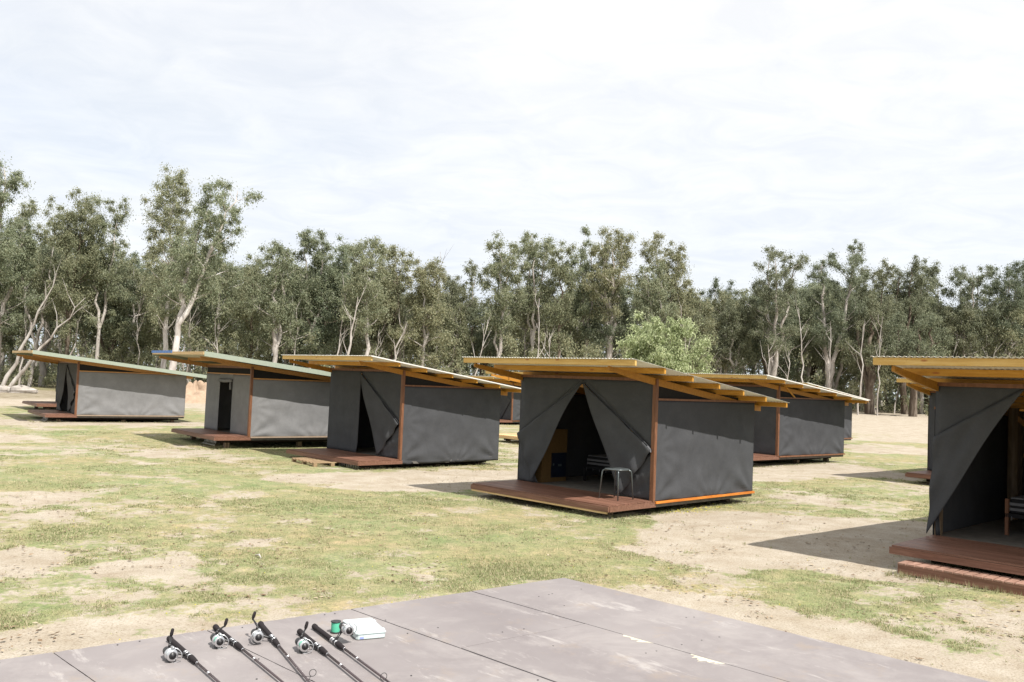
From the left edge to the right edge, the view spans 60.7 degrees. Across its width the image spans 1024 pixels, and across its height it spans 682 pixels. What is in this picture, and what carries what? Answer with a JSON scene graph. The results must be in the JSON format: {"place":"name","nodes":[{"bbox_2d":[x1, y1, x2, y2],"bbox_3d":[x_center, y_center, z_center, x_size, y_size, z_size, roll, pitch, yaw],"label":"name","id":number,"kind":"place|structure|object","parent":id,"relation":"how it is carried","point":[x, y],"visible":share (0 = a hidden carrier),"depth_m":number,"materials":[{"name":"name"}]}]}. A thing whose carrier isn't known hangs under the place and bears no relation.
{"place":"outdoors","nodes":[
{"label":"outdoors","id":0,"kind":"place"},
{"bbox_2d":[0,365,1023,681],"bbox_3d":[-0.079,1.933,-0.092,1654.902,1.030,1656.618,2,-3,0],"label":"ground","id":1,"kind":"structure","parent":0,"point":[886,439],"depth_m":13.14,"materials":[{"name":"beige soil"}]},
{"bbox_2d":[0,275,34,362],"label":"gum tree","id":2,"kind":"object","parent":1,"relation":"on","point":[8,342],"visible":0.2,"depth_m":88.58,"materials":[{"name":"green plant"}]},
{"bbox_2d":[0,151,35,282],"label":"gum tree","id":3,"kind":"object","parent":1,"relation":"on","point":[14,180],"visible":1,"depth_m":72.76,"materials":[{"name":"green plant"}]},
{"bbox_2d":[9,384,37,393],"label":"dirt mound","id":4,"kind":"object","parent":1,"relation":"on","point":[19,388],"visible":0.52,"depth_m":65.39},
{"bbox_2d":[0,216,47,337],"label":"gum tree","id":5,"kind":"object","parent":1,"relation":"on","point":[13,282],"visible":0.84,"depth_m":76.65,"materials":[{"name":"green plant"}]},
{"bbox_2d":[1,261,60,385],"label":"bare gum stem","id":6,"kind":"object","parent":1,"relation":"on","point":[9,373],"visible":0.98,"depth_m":73.96,"materials":[{"name":"beige plant"}]},
{"bbox_2d":[0,194,74,386],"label":"gum tree","id":7,"kind":"object","parent":1,"relation":"on","point":[39,278],"visible":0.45,"depth_m":84.08,"materials":[{"name":"green plant"}]},
{"bbox_2d":[20,356,58,409],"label":"canvas cabin","id":8,"kind":"object","parent":1,"relation":"on","point":[48,405],"visible":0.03,"depth_m":43.58,"materials":[{"name":"brown wood"}]},
{"bbox_2d":[0,234,88,386],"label":"gum tree","id":9,"kind":"object","parent":1,"relation":"on","point":[42,365],"visible":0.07,"depth_m":87.19,"materials":[{"name":"green plant"}]},
{"bbox_2d":[8,283,87,386],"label":"bare gum stem","id":10,"kind":"object","parent":1,"relation":"on","point":[19,375],"visible":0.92,"depth_m":73.88,"materials":[{"name":"beige plant"}]},
{"bbox_2d":[27,236,105,367],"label":"gum tree","id":11,"kind":"object","parent":1,"relation":"on","point":[62,317],"visible":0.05,"depth_m":95.92,"materials":[{"name":"green plant"}]},
{"bbox_2d":[40,186,106,354],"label":"gum tree","id":12,"kind":"object","parent":1,"relation":"on","point":[67,241],"visible":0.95,"depth_m":79.94,"materials":[{"name":"grey green leaf"},{"name":"pale bark"}]},
{"bbox_2d":[66,191,135,358],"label":"gum tree","id":13,"kind":"object","parent":1,"relation":"on","point":[108,265],"visible":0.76,"depth_m":81.90,"materials":[{"name":"green plant"}]},
{"bbox_2d":[58,267,145,364],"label":"gum tree","id":14,"kind":"object","parent":1,"relation":"on","point":[110,319],"visible":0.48,"depth_m":84.79,"materials":[{"name":"green plant"}]},
{"bbox_2d":[12,350,206,421],"bbox_3d":[-17.039,2.010,36.913,6.636,2.887,4.630,4,-3,-38],"label":"canvas cabin","id":15,"kind":"object","parent":1,"relation":"on","point":[91,389],"visible":1,"depth_m":35.77,"materials":[{"name":"fabric"}]},
{"bbox_2d":[88,250,155,366],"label":"gum tree","id":16,"kind":"object","parent":1,"relation":"on","point":[136,261],"visible":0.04,"depth_m":93.94,"materials":[{"name":"green plant"}]},
{"bbox_2d":[93,252,162,364],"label":"gum tree","id":17,"kind":"object","parent":1,"relation":"on","point":[134,273],"visible":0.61,"depth_m":85.31,"materials":[{"name":"green plant"}]},
{"bbox_2d":[101,274,173,364],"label":"gum tree","id":18,"kind":"object","parent":1,"relation":"on","point":[153,337],"visible":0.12,"depth_m":89.10,"materials":[{"name":"green plant"}]},
{"bbox_2d":[145,264,191,367],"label":"gum tree","id":19,"kind":"object","parent":1,"relation":"on","point":[162,325],"visible":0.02,"depth_m":93.28,"materials":[{"name":"green plant"}]},
{"bbox_2d":[133,162,210,368],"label":"gum tree","id":20,"kind":"object","parent":1,"relation":"on","point":[160,248],"visible":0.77,"depth_m":77.82,"materials":[{"name":"green plant"}]},
{"bbox_2d":[145,248,233,384],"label":"gum tree","id":21,"kind":"object","parent":1,"relation":"on","point":[200,312],"visible":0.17,"depth_m":88.05,"materials":[{"name":"green plant"}]},
{"bbox_2d":[185,380,206,403],"bbox_3d":[-22.287,3.597,61.856,5.000,1.685,4.000,2,-3,0],"label":"dirt mound","id":22,"kind":"object","parent":1,"relation":"on","point":[196,391],"visible":0.52,"depth_m":60.93,"materials":[{"name":"beige soil"}]},
{"bbox_2d":[149,175,265,370],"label":"gum tree","id":23,"kind":"object","parent":1,"relation":"on","point":[195,264],"visible":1,"depth_m":71.80,"materials":[{"name":"green plant"}]},
{"bbox_2d":[172,254,263,352],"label":"gum tree","id":24,"kind":"object","parent":1,"relation":"on","point":[223,314],"visible":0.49,"depth_m":86.45,"materials":[{"name":"green plant"}]},
{"bbox_2d":[198,273,260,356],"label":"gum tree","id":25,"kind":"object","parent":1,"relation":"on","point":[228,348],"visible":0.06,"depth_m":97.63,"materials":[{"name":"green plant"}]},
{"bbox_2d":[152,350,330,447],"bbox_3d":[-7.923,1.991,29.163,6.654,3.002,4.650,5,-4,-40],"label":"canvas cabin","id":26,"kind":"object","parent":1,"relation":"on","point":[250,400],"visible":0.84,"depth_m":27.75,"materials":[{"name":"fabric"}]},
{"bbox_2d":[226,254,272,360],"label":"gum tree","id":27,"kind":"object","parent":1,"relation":"on","point":[255,317],"visible":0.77,"depth_m":83.59,"materials":[{"name":"green plant"}]},
{"bbox_2d":[234,239,311,362],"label":"gum tree","id":28,"kind":"object","parent":1,"relation":"on","point":[278,317],"visible":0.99,"depth_m":79.80,"materials":[{"name":"green plant"}]},
{"bbox_2d":[244,274,304,363],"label":"gum tree","id":29,"kind":"object","parent":1,"relation":"on","point":[280,360],"visible":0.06,"depth_m":95.29,"materials":[{"name":"green plant"}]},
{"bbox_2d":[266,290,309,367],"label":"gum tree","id":30,"kind":"object","parent":1,"relation":"on","point":[288,352],"visible":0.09,"depth_m":90.65,"materials":[{"name":"green plant"}]},
{"bbox_2d":[281,227,346,368],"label":"gum tree","id":31,"kind":"object","parent":1,"relation":"on","point":[304,294],"visible":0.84,"depth_m":83.93,"materials":[{"name":"green plant"}]},
{"bbox_2d":[292,457,351,466],"bbox_3d":[-5.184,3.291,23.781,1.100,0.125,1.442,4,-3,-37],"label":"pallet","id":32,"kind":"object","parent":1,"relation":"on","point":[310,460],"visible":0.73,"depth_m":23.49,"materials":[{"name":"brown wood"}]},
{"bbox_2d":[288,267,362,369],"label":"gum tree","id":33,"kind":"object","parent":1,"relation":"on","point":[324,318],"visible":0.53,"depth_m":84.44,"materials":[{"name":"green plant"}]},
{"bbox_2d":[308,233,362,354],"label":"gum tree","id":34,"kind":"object","parent":1,"relation":"on","point":[342,256],"visible":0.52,"depth_m":85.29,"materials":[{"name":"green plant"}]},
{"bbox_2d":[331,235,396,355],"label":"gum tree","id":35,"kind":"object","parent":1,"relation":"on","point":[363,306],"visible":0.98,"depth_m":79.81,"materials":[{"name":"green plant"}]},
{"bbox_2d":[328,268,410,355],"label":"gum tree","id":36,"kind":"object","parent":1,"relation":"on","point":[376,337],"visible":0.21,"depth_m":85.44,"materials":[{"name":"green plant"}]},
{"bbox_2d":[363,244,416,359],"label":"gum tree","id":37,"kind":"object","parent":1,"relation":"on","point":[405,265],"visible":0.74,"depth_m":83.69,"materials":[{"name":"grey green leaf"},{"name":"pale bark"}]},
{"bbox_2d":[359,290,437,361],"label":"gum tree","id":38,"kind":"object","parent":1,"relation":"on","point":[386,337],"visible":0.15,"depth_m":86.00,"materials":[{"name":"green plant"}]},
{"bbox_2d":[282,355,520,468],"bbox_3d":[-3.220,2.092,25.474,5.428,3.106,4.645,5,-4,-43],"label":"canvas cabin","id":39,"kind":"object","parent":1,"relation":"on","point":[385,412],"visible":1,"depth_m":24.57,"materials":[{"name":"fabric"}]},
{"bbox_2d":[393,256,456,369],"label":"gum tree","id":40,"kind":"object","parent":1,"relation":"on","point":[423,324],"visible":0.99,"depth_m":81.65,"materials":[{"name":"green plant"}]},
{"bbox_2d":[424,301,476,370],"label":"gum tree","id":41,"kind":"object","parent":1,"relation":"on","point":[449,322],"visible":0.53,"depth_m":85.26,"materials":[{"name":"green plant"}]},
{"bbox_2d":[440,258,484,374],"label":"gum tree","id":42,"kind":"object","parent":1,"relation":"on","point":[457,292],"visible":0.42,"depth_m":91.04,"materials":[{"name":"green plant"}]},
{"bbox_2d":[455,302,508,375],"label":"gum tree","id":43,"kind":"object","parent":1,"relation":"on","point":[489,347],"visible":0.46,"depth_m":89.02,"materials":[{"name":"green plant"}]},
{"bbox_2d":[1,320,968,411],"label":"distant forest","id":44,"kind":"object","parent":1,"relation":"on","point":[891,399],"depth_m":114.99,"materials":[{"name":"green plant"}]},
{"bbox_2d":[464,375,520,423],"bbox_3d":[0.244,3.580,51.633,6.418,2.839,4.645,4,-3,-34],"label":"canvas cabin","id":45,"kind":"object","parent":1,"relation":"on","point":[510,408],"visible":0.26,"depth_m":49.69,"materials":[{"name":"grey fabric"}]},
{"bbox_2d":[0,578,989,681],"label":"plywood platform","id":46,"kind":"structure","parent":1,"relation":"on","point":[561,630],"depth_m":4.91,"materials":[{"name":"grey wood"}]},
{"bbox_2d":[163,628,219,681],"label":"fishing rod","id":47,"kind":"object","parent":46,"relation":"on","point":[170,653],"visible":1,"depth_m":4.49,"materials":[{"name":"black plastic"}]},
{"bbox_2d":[210,618,283,681],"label":"fishing rod","id":48,"kind":"object","parent":46,"relation":"on","point":[220,637],"visible":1,"depth_m":4.74,"materials":[{"name":"black plastic"}]},
{"bbox_2d":[250,611,315,681],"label":"fishing rod","id":49,"kind":"object","parent":46,"relation":"on","point":[257,635],"visible":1,"depth_m":4.83,"materials":[{"name":"black plastic"}]},
{"bbox_2d":[295,621,362,681],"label":"fishing rod","id":50,"kind":"object","parent":46,"relation":"on","point":[304,641],"visible":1,"depth_m":4.72,"materials":[{"name":"black plastic"}]},
{"bbox_2d":[312,622,389,681],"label":"fishing rod","id":51,"kind":"object","parent":46,"relation":"on","point":[346,629],"visible":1,"depth_m":4.89,"materials":[{"name":"black plastic"}]},
{"bbox_2d":[343,618,385,639],"bbox_3d":[-0.871,1.693,5.154,0.185,0.038,0.307,4,-3,-26],"label":"tackle box","id":52,"kind":"object","parent":46,"relation":"on","point":[369,628],"visible":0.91,"depth_m":5.09,"materials":[{"name":"white plastic"}]},
{"bbox_2d":[471,231,532,374],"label":"gum tree","id":53,"kind":"object","parent":1,"relation":"on","point":[502,264],"visible":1,"depth_m":83.75,"materials":[{"name":"green plant"}]},
{"bbox_2d":[486,371,522,441],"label":"canvas cabin","id":54,"kind":"object","parent":1,"relation":"on","point":[508,437],"visible":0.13,"depth_m":35.05,"materials":[{"name":"brown wood"}]},
{"bbox_2d":[0,416,1022,664],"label":"grass tufts","id":55,"kind":"object","parent":1,"relation":"on","point":[612,518],"visible":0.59,"depth_m":14.82,"materials":[{"name":"green plant"}]},
{"bbox_2d":[0,318,1022,415],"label":"sapling thicket","id":56,"kind":"object","parent":1,"relation":"on","point":[511,344],"visible":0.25,"depth_m":86.02,"materials":[{"name":"green plant"}]},
{"bbox_2d":[496,307,551,371],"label":"gum tree","id":57,"kind":"object","parent":1,"relation":"on","point":[519,320],"visible":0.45,"depth_m":87.23,"materials":[{"name":"green plant"}]},
{"bbox_2d":[503,230,566,352],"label":"gum tree","id":58,"kind":"object","parent":1,"relation":"on","point":[530,253],"visible":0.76,"depth_m":85.73,"materials":[{"name":"green plant"}]},
{"bbox_2d":[537,242,583,357],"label":"gum tree","id":59,"kind":"object","parent":1,"relation":"on","point":[560,306],"visible":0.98,"depth_m":83.90,"materials":[{"name":"green plant"}]},
{"bbox_2d":[537,297,591,357],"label":"gum tree","id":60,"kind":"object","parent":1,"relation":"on","point":[575,333],"visible":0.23,"depth_m":87.53,"materials":[{"name":"green plant"}]},
{"bbox_2d":[558,224,603,357],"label":"gum tree","id":61,"kind":"object","parent":1,"relation":"on","point":[583,310],"visible":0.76,"depth_m":85.79,"materials":[{"name":"green plant"}]},
{"bbox_2d":[575,226,641,357],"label":"gum tree","id":62,"kind":"object","parent":1,"relation":"on","point":[606,275],"visible":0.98,"depth_m":83.84,"materials":[{"name":"green plant"}]},
{"bbox_2d":[576,284,646,358],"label":"gum tree","id":63,"kind":"object","parent":1,"relation":"on","point":[604,333],"visible":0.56,"depth_m":84.18,"materials":[{"name":"green plant"}]},
{"bbox_2d":[581,284,643,357],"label":"gum tree","id":64,"kind":"object","parent":1,"relation":"on","point":[630,310],"visible":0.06,"depth_m":97.45,"materials":[{"name":"green plant"}]},
{"bbox_2d":[463,356,788,514],"bbox_3d":[2.445,2.020,18.799,5.518,3.076,4.621,5,-4,-44],"label":"canvas cabin","id":65,"kind":"object","parent":1,"relation":"on","point":[690,437],"visible":0.94,"depth_m":17.84,"materials":[{"name":"grey fabric"}]},
{"bbox_2d":[535,428,567,482],"bbox_3d":[0.782,2.552,19.639,0.800,1.160,0.522,5,-4,-44],"label":"cabinet","id":66,"kind":"object","parent":65,"relation":"on","point":[551,467],"visible":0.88,"depth_m":19.47,"materials":[{"name":"brown wood"}]},
{"bbox_2d":[583,454,646,480],"bbox_3d":[2.793,2.927,19.760,1.418,0.585,1.900,5,-4,-44],"label":"chair","id":67,"kind":"object","parent":65,"relation":"on","point":[599,462],"visible":0.29,"depth_m":19.78,"materials":[{"name":"black metal"}]},
{"bbox_2d":[598,467,633,500],"bbox_3d":[2.009,2.738,16.806,0.488,0.578,0.488,5,-4,-44],"label":"stool","id":68,"kind":"object","parent":65,"relation":"on","point":[617,469],"visible":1,"depth_m":16.79,"materials":[{"name":"metal"}]},
{"bbox_2d":[627,260,690,362],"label":"gum tree","id":69,"kind":"object","parent":1,"relation":"on","point":[650,300],"visible":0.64,"depth_m":82.26,"materials":[{"name":"green plant"}]},
{"bbox_2d":[611,310,718,373],"bbox_3d":[9.727,1.869,58.420,7.444,7.892,5.443,0,-4,39],"label":"willow tree","id":70,"kind":"object","parent":1,"relation":"on","point":[661,354],"visible":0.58,"depth_m":57.62,"materials":[{"name":"green plant"}]},
{"bbox_2d":[638,230,694,346],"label":"gum tree","id":71,"kind":"object","parent":1,"relation":"on","point":[676,275],"visible":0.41,"depth_m":84.18,"materials":[{"name":"green plant"}]},
{"bbox_2d":[663,306,710,362],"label":"gum tree","id":72,"kind":"object","parent":1,"relation":"on","point":[697,315],"visible":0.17,"depth_m":84.75,"materials":[{"name":"green plant"}]},
{"bbox_2d":[666,278,721,372],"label":"gum tree","id":73,"kind":"object","parent":1,"relation":"on","point":[699,306],"visible":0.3,"depth_m":86.07,"materials":[{"name":"green plant"}]},
{"bbox_2d":[697,276,754,373],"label":"gum tree","id":74,"kind":"object","parent":1,"relation":"on","point":[729,290],"visible":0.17,"depth_m":100.50,"materials":[{"name":"green plant"}]},
{"bbox_2d":[698,288,757,373],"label":"gum tree","id":75,"kind":"object","parent":1,"relation":"on","point":[717,305],"visible":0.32,"depth_m":94.46,"materials":[{"name":"green plant"}]},
{"bbox_2d":[710,296,765,373],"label":"gum tree","id":76,"kind":"object","parent":1,"relation":"on","point":[731,330],"visible":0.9,"depth_m":91.38,"materials":[{"name":"green plant"}]},
{"bbox_2d":[718,286,774,373],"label":"gum tree","id":77,"kind":"object","parent":1,"relation":"on","point":[742,293],"visible":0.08,"depth_m":107.17,"materials":[{"name":"green plant"}]},
{"bbox_2d":[741,294,800,378],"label":"gum tree","id":78,"kind":"object","parent":1,"relation":"on","point":[756,349],"visible":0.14,"depth_m":95.57,"materials":[{"name":"green plant"}]},
{"bbox_2d":[734,245,810,376],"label":"gum tree","id":79,"kind":"object","parent":1,"relation":"on","point":[766,293],"visible":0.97,"depth_m":89.74,"materials":[{"name":"green plant"}]},
{"bbox_2d":[686,373,868,462],"bbox_3d":[8.445,2.703,29.983,6.238,2.969,4.645,5,-4,-40],"label":"canvas cabin","id":80,"kind":"object","parent":1,"relation":"on","point":[807,422],"visible":0.6,"depth_m":28.58,"materials":[{"name":"grey fabric"}]},
{"bbox_2d":[761,296,828,382],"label":"gum tree","id":81,"kind":"object","parent":1,"relation":"on","point":[801,313],"visible":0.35,"depth_m":98.17,"materials":[{"name":"green plant"}]},
{"bbox_2d":[781,279,847,389],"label":"gum tree","id":82,"kind":"object","parent":1,"relation":"on","point":[796,357],"visible":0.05,"depth_m":103.51,"materials":[{"name":"green plant"}]},
{"bbox_2d":[801,294,859,386],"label":"gum tree","id":83,"kind":"object","parent":1,"relation":"on","point":[847,379],"visible":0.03,"depth_m":102.78,"materials":[{"name":"green plant"}]},
{"bbox_2d":[798,382,868,439],"bbox_3d":[12.665,3.330,39.773,6.201,2.848,4.645,5,-4,-45],"label":"canvas cabin","id":84,"kind":"object","parent":1,"relation":"on","point":[848,424],"visible":0.09,"depth_m":40.10,"materials":[{"name":"grey fabric"}]},
{"bbox_2d":[796,238,881,388],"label":"gum tree","id":85,"kind":"object","parent":1,"relation":"on","point":[855,260],"visible":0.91,"depth_m":89.99,"materials":[{"name":"green plant"}]},
{"bbox_2d":[797,283,880,389],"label":"gum tree","id":86,"kind":"object","parent":1,"relation":"on","point":[839,377],"visible":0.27,"depth_m":96.79,"materials":[{"name":"green plant"}]},
{"bbox_2d":[835,293,901,414],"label":"gum tree","id":87,"kind":"object","parent":1,"relation":"on","point":[868,351],"visible":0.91,"depth_m":87.50,"materials":[{"name":"green plant"}]},
{"bbox_2d":[832,257,904,376],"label":"gum tree","id":88,"kind":"object","parent":1,"relation":"on","point":[881,280],"visible":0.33,"depth_m":92.10,"materials":[{"name":"green plant"}]},
{"bbox_2d":[831,284,910,412],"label":"gum tree","id":89,"kind":"object","parent":1,"relation":"on","point":[884,297],"visible":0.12,"depth_m":95.20,"materials":[{"name":"green plant"}]},
{"bbox_2d":[877,253,943,413],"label":"gum tree","id":90,"kind":"object","parent":1,"relation":"on","point":[918,281],"visible":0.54,"depth_m":93.60,"materials":[{"name":"green plant"}]},
{"bbox_2d":[897,378,935,483],"bbox_3d":[14.431,2.708,24.749,6.112,3.033,4.621,5,-4,-44],"label":"canvas cabin","id":91,"kind":"object","parent":1,"relation":"on","point":[926,474],"visible":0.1,"depth_m":25.24,"materials":[{"name":"grey fabric"}]},
{"bbox_2d":[879,310,958,416],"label":"gum tree","id":92,"kind":"object","parent":1,"relation":"on","point":[916,345],"visible":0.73,"depth_m":85.58,"materials":[{"name":"green plant"}]},
{"bbox_2d":[904,296,966,413],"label":"gum tree","id":93,"kind":"object","parent":1,"relation":"on","point":[921,400],"visible":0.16,"depth_m":96.38,"materials":[{"name":"green plant"}]},
{"bbox_2d":[916,258,958,356],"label":"gum tree","id":94,"kind":"object","parent":1,"relation":"on","point":[933,270],"visible":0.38,"depth_m":98.00,"materials":[{"name":"green plant"}]},
{"bbox_2d":[871,356,1023,575],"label":"canvas cabin","id":95,"kind":"object","parent":1,"relation":"on","point":[977,476],"visible":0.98,"depth_m":13.08,"materials":[{"name":"grey fabric"}]},
{"bbox_2d":[1005,495,1023,534],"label":"bed","id":96,"kind":"object","parent":95,"relation":"on","point":[1016,505],"visible":1,"depth_m":13.56,"materials":[{"name":"brown wood"}]},
{"bbox_2d":[898,560,1023,595],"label":"timber step","id":97,"kind":"object","parent":1,"relation":"on","point":[977,578],"visible":1,"depth_m":11.24,"materials":[{"name":"brown wood"}]},
{"bbox_2d":[940,264,1002,356],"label":"gum tree","id":98,"kind":"object","parent":1,"relation":"on","point":[973,282],"visible":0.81,"depth_m":95.52,"materials":[{"name":"green plant"}]},
{"bbox_2d":[936,297,1012,357],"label":"gum tree","id":99,"kind":"object","parent":1,"relation":"on","point":[966,312],"visible":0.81,"depth_m":94.59,"materials":[{"name":"green plant"}]},
{"bbox_2d":[965,260,1023,356],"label":"gum tree","id":100,"kind":"object","parent":1,"relation":"on","point":[996,288],"visible":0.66,"depth_m":94.72,"materials":[{"name":"green plant"}]},
{"bbox_2d":[969,301,1023,357],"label":"gum tree","id":101,"kind":"object","parent":1,"relation":"on","point":[1017,314],"visible":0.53,"depth_m":93.86,"materials":[{"name":"green plant"}]},
{"bbox_2d":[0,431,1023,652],"bbox_3d":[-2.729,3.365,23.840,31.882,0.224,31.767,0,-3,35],"label":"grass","id":102,"kind":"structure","parent":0,"point":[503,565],"depth_m":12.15,"materials":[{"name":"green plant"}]},
{"bbox_2d":[0,421,1023,658],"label":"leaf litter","id":103,"kind":"object","parent":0,"point":[31,553],"visible":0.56,"depth_m":12.26,"materials":[{"name":"brown plant"}]},
{"bbox_2d":[0,0,1023,398],"label":"sky","id":104,"kind":"structure","parent":0,"point":[729,130],"materials":[{"name":"white"}]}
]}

